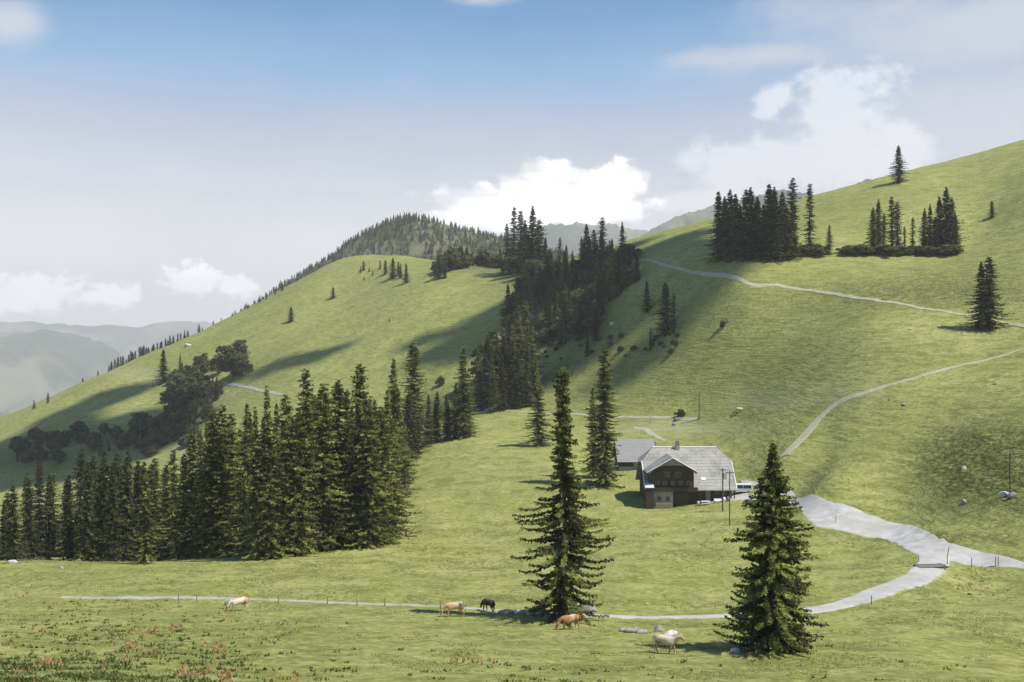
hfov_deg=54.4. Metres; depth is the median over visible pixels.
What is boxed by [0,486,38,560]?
spruce tree
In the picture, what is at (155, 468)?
spruce tree
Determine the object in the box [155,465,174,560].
spruce tree
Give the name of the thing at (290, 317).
spruce tree
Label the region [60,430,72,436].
bush
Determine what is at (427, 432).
spruce tree
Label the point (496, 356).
spruce tree
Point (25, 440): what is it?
bush
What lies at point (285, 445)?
spruce tree
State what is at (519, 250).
spruce tree
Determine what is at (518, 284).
spruce tree
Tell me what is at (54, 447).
bush
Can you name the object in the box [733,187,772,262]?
spruce tree
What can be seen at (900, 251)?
bush
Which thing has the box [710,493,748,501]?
yard path
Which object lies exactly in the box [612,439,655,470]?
barn
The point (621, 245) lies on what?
spruce tree
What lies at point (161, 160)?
sky
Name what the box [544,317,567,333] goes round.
broadleaf tree
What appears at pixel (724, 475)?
utility pole
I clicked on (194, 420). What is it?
spruce tree
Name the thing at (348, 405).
spruce tree
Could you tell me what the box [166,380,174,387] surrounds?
broadleaf tree
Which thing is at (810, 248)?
bush
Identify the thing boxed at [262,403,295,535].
spruce tree
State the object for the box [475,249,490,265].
broadleaf tree
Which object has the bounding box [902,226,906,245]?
spruce tree
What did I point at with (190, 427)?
bush
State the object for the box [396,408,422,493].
spruce tree
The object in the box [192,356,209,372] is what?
broadleaf tree
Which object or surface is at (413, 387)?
spruce tree
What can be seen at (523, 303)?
spruce tree
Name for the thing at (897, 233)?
spruce tree
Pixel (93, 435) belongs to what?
bush
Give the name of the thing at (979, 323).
spruce tree
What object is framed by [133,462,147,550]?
spruce tree
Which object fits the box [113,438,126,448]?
bush
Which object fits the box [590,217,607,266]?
spruce tree
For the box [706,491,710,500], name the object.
door
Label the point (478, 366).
spruce tree
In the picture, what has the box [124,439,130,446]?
bush
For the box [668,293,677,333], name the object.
spruce tree
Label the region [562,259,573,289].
spruce tree
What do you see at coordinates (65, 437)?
bush
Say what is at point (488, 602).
cow
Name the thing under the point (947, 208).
spruce tree
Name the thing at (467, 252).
spruce tree
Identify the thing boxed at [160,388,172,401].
broadleaf tree
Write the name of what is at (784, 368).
ground
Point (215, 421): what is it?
spruce tree
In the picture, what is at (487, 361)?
spruce tree
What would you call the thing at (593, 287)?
broadleaf tree
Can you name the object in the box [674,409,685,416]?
bush
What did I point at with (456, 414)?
spruce tree
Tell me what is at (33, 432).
bush
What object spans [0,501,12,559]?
spruce tree
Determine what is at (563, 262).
spruce tree
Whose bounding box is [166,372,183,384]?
broadleaf tree
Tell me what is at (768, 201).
spruce tree
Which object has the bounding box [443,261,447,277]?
spruce tree
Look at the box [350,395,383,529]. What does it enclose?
spruce tree
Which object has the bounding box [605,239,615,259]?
spruce tree
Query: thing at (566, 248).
spruce tree
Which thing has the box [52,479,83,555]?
spruce tree
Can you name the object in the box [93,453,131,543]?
spruce tree
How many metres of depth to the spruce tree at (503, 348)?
389.37 m
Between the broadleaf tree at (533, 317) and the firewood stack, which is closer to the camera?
the firewood stack
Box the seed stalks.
[0,565,1008,681]
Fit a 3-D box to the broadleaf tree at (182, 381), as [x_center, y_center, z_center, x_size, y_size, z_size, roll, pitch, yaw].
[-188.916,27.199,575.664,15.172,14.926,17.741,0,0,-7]
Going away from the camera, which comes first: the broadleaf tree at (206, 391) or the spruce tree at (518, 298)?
the spruce tree at (518, 298)
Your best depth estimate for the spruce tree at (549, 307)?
457.09 m
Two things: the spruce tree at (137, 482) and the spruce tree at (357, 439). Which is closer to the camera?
the spruce tree at (357, 439)
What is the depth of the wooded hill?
1443.01 m
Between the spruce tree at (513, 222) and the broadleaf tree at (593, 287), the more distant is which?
the spruce tree at (513, 222)
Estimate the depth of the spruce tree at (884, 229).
381.08 m
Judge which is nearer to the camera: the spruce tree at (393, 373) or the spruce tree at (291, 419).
the spruce tree at (291, 419)
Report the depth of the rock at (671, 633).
89.29 m
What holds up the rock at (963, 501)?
on the ground at (784, 368)
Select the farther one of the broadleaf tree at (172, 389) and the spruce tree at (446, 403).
the broadleaf tree at (172, 389)
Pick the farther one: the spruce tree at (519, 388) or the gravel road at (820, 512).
the spruce tree at (519, 388)
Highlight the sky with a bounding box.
[0,0,1023,327]
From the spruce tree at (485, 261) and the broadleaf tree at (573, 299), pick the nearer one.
the broadleaf tree at (573, 299)
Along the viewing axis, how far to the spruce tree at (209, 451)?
171.33 m
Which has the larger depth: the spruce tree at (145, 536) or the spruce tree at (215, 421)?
the spruce tree at (215, 421)
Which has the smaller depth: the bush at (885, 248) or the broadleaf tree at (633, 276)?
the bush at (885, 248)
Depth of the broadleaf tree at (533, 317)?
464.09 m
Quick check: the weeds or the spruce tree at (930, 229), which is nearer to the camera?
the weeds
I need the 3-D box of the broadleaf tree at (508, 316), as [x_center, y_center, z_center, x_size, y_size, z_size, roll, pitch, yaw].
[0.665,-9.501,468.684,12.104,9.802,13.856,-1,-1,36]
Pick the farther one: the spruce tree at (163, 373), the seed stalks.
the spruce tree at (163, 373)
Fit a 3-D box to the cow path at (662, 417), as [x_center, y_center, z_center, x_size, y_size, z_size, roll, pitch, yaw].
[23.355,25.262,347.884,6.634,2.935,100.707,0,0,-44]
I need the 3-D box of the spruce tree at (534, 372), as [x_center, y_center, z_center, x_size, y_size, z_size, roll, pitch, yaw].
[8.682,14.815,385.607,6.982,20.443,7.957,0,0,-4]
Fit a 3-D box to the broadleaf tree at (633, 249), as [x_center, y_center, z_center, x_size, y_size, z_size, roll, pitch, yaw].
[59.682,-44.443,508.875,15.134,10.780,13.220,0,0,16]
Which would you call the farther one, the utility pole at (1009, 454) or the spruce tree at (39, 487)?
the spruce tree at (39, 487)
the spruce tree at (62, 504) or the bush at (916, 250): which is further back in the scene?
the bush at (916, 250)
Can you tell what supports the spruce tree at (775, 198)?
on the ground at (784, 368)
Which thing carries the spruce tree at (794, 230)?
on the ground at (784, 368)
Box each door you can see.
[633,463,637,469]
[674,493,687,505]
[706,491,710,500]
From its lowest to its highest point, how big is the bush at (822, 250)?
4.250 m
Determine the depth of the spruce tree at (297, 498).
156.93 m
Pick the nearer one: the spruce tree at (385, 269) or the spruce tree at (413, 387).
the spruce tree at (413, 387)
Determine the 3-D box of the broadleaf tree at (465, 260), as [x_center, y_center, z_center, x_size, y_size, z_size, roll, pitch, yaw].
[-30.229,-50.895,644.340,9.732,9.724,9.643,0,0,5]
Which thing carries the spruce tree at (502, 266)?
on the ground at (784, 368)
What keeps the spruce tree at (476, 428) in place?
on the ground at (784, 368)
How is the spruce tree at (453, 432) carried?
on the ground at (784, 368)
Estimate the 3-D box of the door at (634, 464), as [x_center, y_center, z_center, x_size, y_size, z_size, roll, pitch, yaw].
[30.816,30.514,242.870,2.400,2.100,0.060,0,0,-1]
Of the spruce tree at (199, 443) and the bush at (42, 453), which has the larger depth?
the bush at (42, 453)
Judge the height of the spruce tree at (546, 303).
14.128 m
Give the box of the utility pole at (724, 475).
[719,468,726,510]
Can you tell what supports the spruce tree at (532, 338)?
on the ground at (784, 368)
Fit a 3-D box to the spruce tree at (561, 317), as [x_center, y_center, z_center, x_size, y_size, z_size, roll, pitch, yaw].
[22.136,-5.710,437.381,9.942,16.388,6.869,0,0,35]
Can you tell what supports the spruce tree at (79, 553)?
on the ground at (784, 368)
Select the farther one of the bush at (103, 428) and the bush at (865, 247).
the bush at (103, 428)
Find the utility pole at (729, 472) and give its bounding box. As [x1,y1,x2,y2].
[726,471,733,525]
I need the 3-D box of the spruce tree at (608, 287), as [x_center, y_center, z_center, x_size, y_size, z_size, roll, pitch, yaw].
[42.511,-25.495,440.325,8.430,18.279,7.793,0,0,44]
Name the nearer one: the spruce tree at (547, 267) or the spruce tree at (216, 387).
the spruce tree at (547, 267)
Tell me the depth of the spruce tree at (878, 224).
381.20 m
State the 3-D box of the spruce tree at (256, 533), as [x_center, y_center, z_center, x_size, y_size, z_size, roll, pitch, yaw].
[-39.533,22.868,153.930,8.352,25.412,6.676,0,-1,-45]
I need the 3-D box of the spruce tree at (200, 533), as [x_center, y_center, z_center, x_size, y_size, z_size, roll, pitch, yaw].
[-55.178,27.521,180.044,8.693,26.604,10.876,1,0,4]
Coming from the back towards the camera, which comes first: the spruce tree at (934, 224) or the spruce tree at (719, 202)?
the spruce tree at (719, 202)
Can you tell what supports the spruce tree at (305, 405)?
on the ground at (784, 368)
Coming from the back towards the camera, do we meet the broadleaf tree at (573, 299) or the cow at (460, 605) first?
the broadleaf tree at (573, 299)
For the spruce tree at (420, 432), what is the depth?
309.82 m
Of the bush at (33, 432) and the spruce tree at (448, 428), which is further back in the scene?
the bush at (33, 432)
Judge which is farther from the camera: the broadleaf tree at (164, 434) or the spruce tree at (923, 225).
the broadleaf tree at (164, 434)
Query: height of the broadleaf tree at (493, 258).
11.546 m
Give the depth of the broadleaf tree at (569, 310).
452.00 m
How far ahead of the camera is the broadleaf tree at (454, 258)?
638.79 m
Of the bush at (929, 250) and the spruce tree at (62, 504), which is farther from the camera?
the bush at (929, 250)
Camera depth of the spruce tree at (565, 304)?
445.55 m
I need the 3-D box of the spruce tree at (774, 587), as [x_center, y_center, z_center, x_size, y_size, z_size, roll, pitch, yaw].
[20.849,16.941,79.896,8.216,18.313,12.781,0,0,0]
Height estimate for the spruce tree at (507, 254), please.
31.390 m
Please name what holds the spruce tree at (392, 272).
on the ground at (784, 368)
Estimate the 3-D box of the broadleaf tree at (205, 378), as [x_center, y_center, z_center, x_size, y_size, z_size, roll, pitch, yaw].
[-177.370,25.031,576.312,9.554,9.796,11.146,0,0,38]
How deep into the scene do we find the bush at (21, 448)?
545.75 m
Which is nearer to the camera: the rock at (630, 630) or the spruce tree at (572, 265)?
the rock at (630, 630)
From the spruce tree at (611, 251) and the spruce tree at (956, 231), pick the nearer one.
the spruce tree at (956, 231)
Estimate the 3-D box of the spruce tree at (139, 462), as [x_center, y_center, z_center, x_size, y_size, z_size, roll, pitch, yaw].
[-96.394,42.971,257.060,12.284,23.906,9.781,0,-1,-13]
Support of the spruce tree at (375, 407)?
on the ground at (784, 368)
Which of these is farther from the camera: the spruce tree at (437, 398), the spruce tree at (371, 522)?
the spruce tree at (437, 398)
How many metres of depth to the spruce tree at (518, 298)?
471.03 m
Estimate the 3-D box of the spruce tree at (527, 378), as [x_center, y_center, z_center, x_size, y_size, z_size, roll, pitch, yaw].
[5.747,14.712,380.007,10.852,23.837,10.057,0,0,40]
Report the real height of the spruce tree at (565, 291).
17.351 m
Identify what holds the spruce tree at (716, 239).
on the ground at (784, 368)
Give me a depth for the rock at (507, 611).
104.60 m
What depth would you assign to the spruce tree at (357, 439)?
164.58 m
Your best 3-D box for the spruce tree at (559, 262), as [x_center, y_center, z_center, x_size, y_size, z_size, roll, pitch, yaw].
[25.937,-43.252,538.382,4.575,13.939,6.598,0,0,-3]
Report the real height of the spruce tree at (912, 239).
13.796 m
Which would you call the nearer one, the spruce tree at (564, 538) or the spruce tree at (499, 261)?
the spruce tree at (564, 538)
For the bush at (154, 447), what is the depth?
469.97 m
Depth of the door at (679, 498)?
204.84 m
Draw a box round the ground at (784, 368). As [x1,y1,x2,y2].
[0,140,1023,681]
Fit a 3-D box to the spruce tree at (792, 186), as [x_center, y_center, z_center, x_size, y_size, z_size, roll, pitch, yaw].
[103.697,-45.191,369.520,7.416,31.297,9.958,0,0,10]
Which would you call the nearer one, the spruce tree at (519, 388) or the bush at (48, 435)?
the spruce tree at (519, 388)
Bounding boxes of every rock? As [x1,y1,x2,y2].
[498,609,513,613]
[513,609,526,613]
[541,613,551,619]
[582,604,591,610]
[624,628,635,632]
[636,629,647,633]
[654,625,663,631]
[663,630,677,635]
[729,647,740,652]
[960,499,966,504]
[998,491,1008,497]
[1007,492,1015,497]
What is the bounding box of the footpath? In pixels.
[59,596,503,611]
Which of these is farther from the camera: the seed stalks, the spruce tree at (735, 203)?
the spruce tree at (735, 203)
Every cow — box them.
[225,597,248,610]
[440,601,465,616]
[480,599,495,612]
[555,614,579,629]
[652,633,684,653]
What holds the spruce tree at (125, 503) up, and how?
on the ground at (784, 368)
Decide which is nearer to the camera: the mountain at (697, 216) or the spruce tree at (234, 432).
the spruce tree at (234, 432)
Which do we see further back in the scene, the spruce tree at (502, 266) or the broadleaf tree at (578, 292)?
the spruce tree at (502, 266)
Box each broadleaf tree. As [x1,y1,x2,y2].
[126,428,137,441]
[128,411,151,431]
[129,420,148,436]
[149,412,171,429]
[153,427,170,445]
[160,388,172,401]
[163,385,175,400]
[163,400,178,418]
[166,369,180,379]
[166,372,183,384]
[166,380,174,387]
[170,375,195,390]
[178,388,205,408]
[182,365,192,373]
[187,381,197,390]
[189,365,199,372]
[189,369,208,382]
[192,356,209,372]
[193,353,207,366]
[196,380,206,392]
[197,376,211,382]
[198,404,217,419]
[201,397,213,408]
[203,387,218,399]
[205,382,220,396]
[206,380,215,384]
[208,354,220,374]
[215,339,250,378]
[218,380,224,393]
[232,353,253,375]
[437,249,458,260]
[446,251,462,268]
[457,255,471,267]
[466,328,540,380]
[473,340,521,388]
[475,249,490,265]
[487,254,503,267]
[500,311,517,322]
[500,315,514,327]
[503,252,522,270]
[515,311,538,324]
[520,259,538,276]
[533,328,550,344]
[534,263,544,273]
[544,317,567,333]
[550,260,561,271]
[551,308,561,318]
[558,290,572,301]
[563,293,580,307]
[563,308,575,320]
[567,288,584,302]
[570,260,586,270]
[588,282,599,295]
[609,284,621,297]
[614,244,641,258]
[620,273,631,286]
[626,271,640,283]
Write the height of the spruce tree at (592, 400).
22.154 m
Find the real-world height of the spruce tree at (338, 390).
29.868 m
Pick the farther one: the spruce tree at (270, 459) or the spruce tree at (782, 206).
the spruce tree at (782, 206)
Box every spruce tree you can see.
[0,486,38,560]
[0,492,30,558]
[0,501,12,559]
[17,473,42,557]
[18,480,51,559]
[20,456,57,555]
[33,475,66,560]
[43,468,62,555]
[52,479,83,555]
[54,475,82,560]
[58,448,92,553]
[65,462,104,561]
[74,462,122,561]
[76,533,81,558]
[77,455,103,552]
[79,451,111,550]
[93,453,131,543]
[98,466,126,561]
[101,462,149,561]
[104,468,134,558]
[116,461,141,550]
[120,461,164,561]
[123,451,134,508]
[124,473,169,564]
[132,465,169,560]
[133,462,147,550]
[140,458,169,558]
[150,349,169,384]
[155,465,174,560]
[157,450,182,559]
[159,454,201,558]
[167,432,204,558]
[177,355,180,370]
[179,429,204,549]
[180,420,220,557]
[181,409,237,558]
[190,411,199,428]
[193,416,227,520]
[194,404,240,556]
[206,413,252,551]
[213,378,220,400]
[213,403,264,557]
[226,428,243,507]
[230,407,275,561]
[236,414,264,541]
[240,385,298,559]
[247,394,320,557]
[258,418,270,518]
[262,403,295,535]
[276,384,360,553]
[277,408,324,556]
[281,418,302,496]
[286,308,293,321]
[288,368,331,554]
[301,393,325,535]
[312,379,369,550]
[316,408,347,528]
[329,287,336,298]
[329,388,363,521]
[330,362,389,550]
[337,396,400,549]
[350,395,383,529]
[364,406,420,544]
[371,399,386,523]
[380,260,388,274]
[382,389,407,521]
[383,419,421,537]
[387,258,397,278]
[387,358,420,472]
[389,385,419,503]
[396,263,403,278]
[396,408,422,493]
[397,341,436,454]
[399,264,411,283]
[399,392,424,461]
[402,421,416,482]
[415,390,429,449]
[422,413,430,445]
[423,394,439,442]
[428,404,442,443]
[430,391,444,437]
[432,254,443,279]
[441,394,451,438]
[441,405,456,440]
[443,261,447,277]
[445,383,460,437]
[446,251,453,270]
[446,346,479,439]
[452,392,460,437]
[459,392,480,435]
[465,247,468,267]
[472,349,484,408]
[473,334,500,411]
[481,249,486,266]
[481,328,509,408]
[483,357,501,413]
[495,249,503,267]
[495,361,514,410]
[497,284,513,318]
[498,335,515,405]
[499,261,504,274]
[499,325,520,405]
[500,224,510,271]
[504,348,533,409]
[505,207,518,271]
[505,261,512,274]
[505,291,515,312]
[505,311,518,397]
[508,315,531,405]
[509,302,541,398]
[509,367,615,628]
[510,211,527,268]
[511,220,528,272]
[511,243,521,272]
[513,206,546,264]
[514,278,521,309]
[514,288,521,309]
[515,305,540,364]
[516,348,535,407]
[517,296,551,374]
[519,220,552,273]
[519,237,531,268]
[519,380,557,447]
[527,325,544,391]
[529,353,540,403]
[532,299,542,330]
[539,237,549,270]
[540,293,550,320]
[542,255,555,284]
[543,300,554,327]
[547,315,552,337]
[549,253,554,275]
[551,309,567,346]
[556,237,562,261]
[556,321,567,345]
[557,248,562,266]
[558,250,568,276]
[561,283,567,311]
[561,321,566,346]
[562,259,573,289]
[562,297,571,329]
[565,244,569,262]
[566,290,572,308]
[568,252,577,282]
[571,300,588,341]
[575,224,591,269]
[575,388,610,478]
[578,237,583,259]
[581,236,594,270]
[583,326,590,356]
[584,230,601,270]
[584,348,625,488]
[589,304,601,341]
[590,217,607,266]
[591,241,603,268]
[593,256,607,297]
[601,263,613,302]
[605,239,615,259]
[609,245,615,260]
[614,222,629,270]
[633,250,641,273]
[639,281,654,312]
[647,327,652,350]
[652,282,678,336]
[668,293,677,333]
[701,192,722,263]
[707,196,728,261]
[708,210,728,257]
[713,438,830,657]
[716,194,740,262]
[717,189,733,262]
[723,204,743,259]
[727,189,760,260]
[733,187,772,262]
[744,197,773,261]
[748,184,790,262]
[756,204,775,259]
[761,187,794,260]
[765,192,798,261]
[778,205,802,260]
[784,178,800,254]
[789,226,798,258]
[790,203,804,257]
[800,184,821,246]
[824,225,834,254]
[864,207,884,246]
[870,199,886,246]
[880,213,888,244]
[882,196,896,245]
[889,146,908,183]
[889,202,904,245]
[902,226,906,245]
[909,217,916,245]
[915,209,928,246]
[919,204,936,246]
[927,187,968,253]
[928,218,939,252]
[929,197,947,253]
[940,197,963,254]
[952,213,964,249]
[958,256,1019,330]
[964,261,996,329]
[986,201,998,218]
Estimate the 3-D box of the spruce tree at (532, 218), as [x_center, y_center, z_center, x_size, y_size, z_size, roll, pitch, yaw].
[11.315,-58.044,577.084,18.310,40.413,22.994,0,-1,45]
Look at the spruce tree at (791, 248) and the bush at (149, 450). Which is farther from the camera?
the bush at (149, 450)
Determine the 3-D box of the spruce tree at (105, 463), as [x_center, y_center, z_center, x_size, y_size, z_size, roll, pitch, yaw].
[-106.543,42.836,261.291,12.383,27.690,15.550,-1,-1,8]
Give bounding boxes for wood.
[231,212,571,315]
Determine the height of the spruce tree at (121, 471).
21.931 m
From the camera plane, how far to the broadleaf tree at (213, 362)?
599.37 m
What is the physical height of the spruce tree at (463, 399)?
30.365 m
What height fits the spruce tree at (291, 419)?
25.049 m
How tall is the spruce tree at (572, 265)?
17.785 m
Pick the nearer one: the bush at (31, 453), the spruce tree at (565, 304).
the spruce tree at (565, 304)
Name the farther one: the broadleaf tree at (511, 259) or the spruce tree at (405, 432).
the broadleaf tree at (511, 259)
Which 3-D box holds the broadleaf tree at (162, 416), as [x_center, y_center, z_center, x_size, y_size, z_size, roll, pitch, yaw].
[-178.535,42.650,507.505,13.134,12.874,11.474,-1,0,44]
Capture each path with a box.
[211,379,282,395]
[476,409,696,420]
[550,552,952,619]
[632,427,667,440]
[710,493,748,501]
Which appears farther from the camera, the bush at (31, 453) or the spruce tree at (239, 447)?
the bush at (31, 453)
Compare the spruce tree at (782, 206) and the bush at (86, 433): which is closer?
the spruce tree at (782, 206)
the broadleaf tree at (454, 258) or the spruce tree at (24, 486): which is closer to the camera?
the spruce tree at (24, 486)
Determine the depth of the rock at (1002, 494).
153.50 m
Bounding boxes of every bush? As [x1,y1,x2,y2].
[8,436,16,448]
[8,436,32,449]
[13,445,27,454]
[20,453,28,462]
[25,449,34,461]
[27,427,43,440]
[33,448,49,461]
[36,431,46,442]
[42,430,60,442]
[46,438,55,448]
[49,444,58,453]
[50,448,65,463]
[54,435,68,447]
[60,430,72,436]
[62,436,70,443]
[68,420,89,434]
[75,434,84,442]
[82,431,90,441]
[84,431,101,444]
[89,438,103,451]
[97,423,110,434]
[97,449,103,456]
[108,426,123,435]
[111,428,119,438]
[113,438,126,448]
[122,433,129,439]
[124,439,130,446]
[144,446,156,456]
[150,444,158,453]
[167,424,186,439]
[178,434,185,445]
[179,434,189,445]
[182,423,196,435]
[435,376,444,385]
[617,346,624,351]
[672,340,678,346]
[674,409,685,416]
[719,321,725,326]
[794,246,809,255]
[801,246,815,254]
[805,246,829,255]
[809,246,819,255]
[835,245,859,254]
[852,244,874,254]
[852,248,869,254]
[872,244,900,255]
[890,248,902,255]
[896,245,908,252]
[903,249,913,254]
[911,248,923,253]
[916,245,938,255]
[936,244,960,254]
[946,250,961,254]
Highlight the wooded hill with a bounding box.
[277,218,560,289]
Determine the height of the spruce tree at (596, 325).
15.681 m
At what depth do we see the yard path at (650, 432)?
310.17 m
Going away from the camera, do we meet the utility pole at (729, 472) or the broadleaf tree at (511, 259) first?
the utility pole at (729, 472)
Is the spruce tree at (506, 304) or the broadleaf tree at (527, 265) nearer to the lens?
the spruce tree at (506, 304)
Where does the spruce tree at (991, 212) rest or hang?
on the ground at (784, 368)
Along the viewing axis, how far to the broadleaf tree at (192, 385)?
559.22 m
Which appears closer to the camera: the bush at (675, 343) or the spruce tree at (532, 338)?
the bush at (675, 343)
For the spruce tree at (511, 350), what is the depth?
384.72 m
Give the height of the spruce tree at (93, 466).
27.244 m
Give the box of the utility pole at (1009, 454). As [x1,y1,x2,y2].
[1005,452,1014,492]
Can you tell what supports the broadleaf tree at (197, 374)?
on the ground at (784, 368)
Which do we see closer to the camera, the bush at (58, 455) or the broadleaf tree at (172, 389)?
the bush at (58, 455)
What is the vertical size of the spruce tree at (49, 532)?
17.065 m
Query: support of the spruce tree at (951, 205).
on the ground at (784, 368)
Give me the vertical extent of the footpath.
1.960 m
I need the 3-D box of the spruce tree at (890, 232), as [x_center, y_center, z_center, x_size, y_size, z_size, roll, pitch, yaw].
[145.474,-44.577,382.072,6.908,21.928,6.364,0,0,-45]
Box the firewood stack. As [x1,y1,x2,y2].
[656,503,671,508]
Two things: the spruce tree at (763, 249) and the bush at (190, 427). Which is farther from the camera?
the bush at (190, 427)
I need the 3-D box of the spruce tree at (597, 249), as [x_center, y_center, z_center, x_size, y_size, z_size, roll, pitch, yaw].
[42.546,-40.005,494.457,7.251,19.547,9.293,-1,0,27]
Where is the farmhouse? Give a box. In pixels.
[636,441,737,508]
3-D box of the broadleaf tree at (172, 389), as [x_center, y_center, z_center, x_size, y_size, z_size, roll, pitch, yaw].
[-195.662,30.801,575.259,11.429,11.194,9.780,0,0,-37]
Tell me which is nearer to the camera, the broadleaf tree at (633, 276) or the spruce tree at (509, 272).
the broadleaf tree at (633, 276)
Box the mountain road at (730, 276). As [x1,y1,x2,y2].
[627,259,1023,327]
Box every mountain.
[0,321,215,356]
[0,329,137,416]
[497,221,648,256]
[641,179,871,236]
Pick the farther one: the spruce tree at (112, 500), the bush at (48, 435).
the bush at (48, 435)
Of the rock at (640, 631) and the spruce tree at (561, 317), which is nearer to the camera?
the rock at (640, 631)
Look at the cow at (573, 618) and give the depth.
92.93 m
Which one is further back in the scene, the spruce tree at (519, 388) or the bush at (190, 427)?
the bush at (190, 427)
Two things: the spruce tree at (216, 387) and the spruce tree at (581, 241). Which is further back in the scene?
the spruce tree at (216, 387)
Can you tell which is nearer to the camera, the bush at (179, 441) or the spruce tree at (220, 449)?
the spruce tree at (220, 449)
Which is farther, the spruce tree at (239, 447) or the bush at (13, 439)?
the bush at (13, 439)
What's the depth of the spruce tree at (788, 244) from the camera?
366.21 m
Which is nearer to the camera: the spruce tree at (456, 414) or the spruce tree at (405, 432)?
the spruce tree at (405, 432)
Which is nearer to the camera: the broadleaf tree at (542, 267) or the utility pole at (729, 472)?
the utility pole at (729, 472)
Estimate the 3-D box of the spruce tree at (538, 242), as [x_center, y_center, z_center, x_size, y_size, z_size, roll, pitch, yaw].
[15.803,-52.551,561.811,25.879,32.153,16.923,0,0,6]
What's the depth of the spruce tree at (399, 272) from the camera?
663.62 m
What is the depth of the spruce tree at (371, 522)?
164.28 m
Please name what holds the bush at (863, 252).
on the ground at (784, 368)
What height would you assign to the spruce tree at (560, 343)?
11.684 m
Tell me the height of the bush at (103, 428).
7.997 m
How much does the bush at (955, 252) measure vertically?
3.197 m
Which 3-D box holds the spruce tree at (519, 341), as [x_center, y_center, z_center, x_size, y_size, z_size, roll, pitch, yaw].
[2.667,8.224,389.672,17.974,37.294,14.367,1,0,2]
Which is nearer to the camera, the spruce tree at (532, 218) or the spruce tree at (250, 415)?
the spruce tree at (250, 415)
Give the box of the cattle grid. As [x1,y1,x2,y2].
[913,563,948,567]
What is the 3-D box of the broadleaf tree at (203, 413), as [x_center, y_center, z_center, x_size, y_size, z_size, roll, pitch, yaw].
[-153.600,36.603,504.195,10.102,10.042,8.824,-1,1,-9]
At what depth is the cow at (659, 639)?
76.76 m
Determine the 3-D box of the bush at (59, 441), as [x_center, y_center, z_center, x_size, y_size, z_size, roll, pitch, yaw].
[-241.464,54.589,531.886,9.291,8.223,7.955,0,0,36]
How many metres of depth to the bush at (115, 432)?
518.19 m
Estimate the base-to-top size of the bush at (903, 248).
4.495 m
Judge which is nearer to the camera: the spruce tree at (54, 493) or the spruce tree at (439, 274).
the spruce tree at (54, 493)
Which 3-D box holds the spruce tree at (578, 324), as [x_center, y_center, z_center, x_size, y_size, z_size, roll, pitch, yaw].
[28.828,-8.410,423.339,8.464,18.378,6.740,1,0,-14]
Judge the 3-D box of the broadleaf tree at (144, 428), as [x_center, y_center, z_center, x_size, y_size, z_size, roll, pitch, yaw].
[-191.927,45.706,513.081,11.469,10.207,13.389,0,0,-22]
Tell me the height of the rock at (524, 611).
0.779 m
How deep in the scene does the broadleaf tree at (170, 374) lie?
613.66 m
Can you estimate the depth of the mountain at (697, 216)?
4488.50 m
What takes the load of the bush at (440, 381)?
on the ground at (784, 368)
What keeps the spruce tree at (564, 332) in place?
on the ground at (784, 368)
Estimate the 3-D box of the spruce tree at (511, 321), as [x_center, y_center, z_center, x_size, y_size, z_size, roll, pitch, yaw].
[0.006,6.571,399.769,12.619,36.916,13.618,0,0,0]
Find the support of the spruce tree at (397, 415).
on the ground at (784, 368)
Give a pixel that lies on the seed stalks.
(204, 672)
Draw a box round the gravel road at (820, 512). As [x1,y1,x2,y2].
[740,480,1023,568]
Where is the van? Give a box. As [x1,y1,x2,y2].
[732,483,752,492]
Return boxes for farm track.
[780,348,1023,456]
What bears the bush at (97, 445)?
on the ground at (784, 368)
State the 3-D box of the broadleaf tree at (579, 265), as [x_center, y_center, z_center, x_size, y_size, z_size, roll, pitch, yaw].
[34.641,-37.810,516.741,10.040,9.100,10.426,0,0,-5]
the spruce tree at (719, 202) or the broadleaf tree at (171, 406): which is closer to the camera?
the spruce tree at (719, 202)
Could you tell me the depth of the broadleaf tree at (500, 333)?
406.45 m
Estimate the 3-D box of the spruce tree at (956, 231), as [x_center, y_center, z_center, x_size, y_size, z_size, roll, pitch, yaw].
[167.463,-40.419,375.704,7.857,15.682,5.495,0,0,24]
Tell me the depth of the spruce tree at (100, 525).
181.72 m
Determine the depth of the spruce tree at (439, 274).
618.07 m
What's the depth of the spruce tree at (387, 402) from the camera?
194.79 m
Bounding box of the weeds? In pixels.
[0,593,980,681]
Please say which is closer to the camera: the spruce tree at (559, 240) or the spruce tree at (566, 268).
the spruce tree at (566, 268)
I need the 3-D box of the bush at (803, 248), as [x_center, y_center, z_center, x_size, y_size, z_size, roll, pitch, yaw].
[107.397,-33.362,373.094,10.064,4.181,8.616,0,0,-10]
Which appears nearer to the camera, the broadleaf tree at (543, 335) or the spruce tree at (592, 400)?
the spruce tree at (592, 400)
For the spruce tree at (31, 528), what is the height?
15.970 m
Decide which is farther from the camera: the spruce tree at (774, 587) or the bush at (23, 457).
the bush at (23, 457)
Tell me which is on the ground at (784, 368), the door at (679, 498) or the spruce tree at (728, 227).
the spruce tree at (728, 227)
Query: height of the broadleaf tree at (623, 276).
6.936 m
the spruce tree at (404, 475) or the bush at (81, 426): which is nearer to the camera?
the spruce tree at (404, 475)
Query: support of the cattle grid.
on the path at (913, 577)
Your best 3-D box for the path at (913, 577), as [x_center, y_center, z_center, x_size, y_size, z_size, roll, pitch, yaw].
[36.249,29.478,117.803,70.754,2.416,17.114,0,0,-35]
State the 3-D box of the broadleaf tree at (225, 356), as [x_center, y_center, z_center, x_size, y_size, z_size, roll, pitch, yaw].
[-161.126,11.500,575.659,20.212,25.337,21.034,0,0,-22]
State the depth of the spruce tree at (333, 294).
686.81 m
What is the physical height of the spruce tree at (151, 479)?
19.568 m

